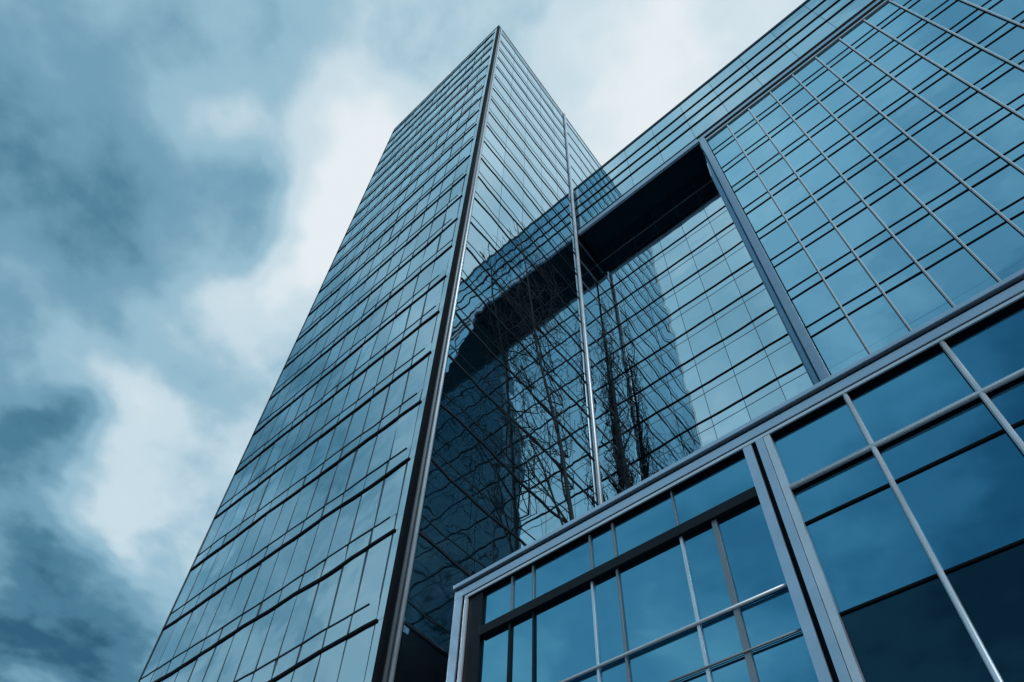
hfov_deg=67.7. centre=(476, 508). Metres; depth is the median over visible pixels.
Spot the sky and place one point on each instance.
(182, 182)
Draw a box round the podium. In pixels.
[446,268,1023,681]
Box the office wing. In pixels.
[573,0,1023,485]
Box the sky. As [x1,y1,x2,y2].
[0,0,805,681]
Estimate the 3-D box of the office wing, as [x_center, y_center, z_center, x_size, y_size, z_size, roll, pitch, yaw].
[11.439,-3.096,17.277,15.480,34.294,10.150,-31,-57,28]
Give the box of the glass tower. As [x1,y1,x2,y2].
[138,25,624,681]
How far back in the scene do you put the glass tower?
15.96 m
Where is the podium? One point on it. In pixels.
(861, 520)

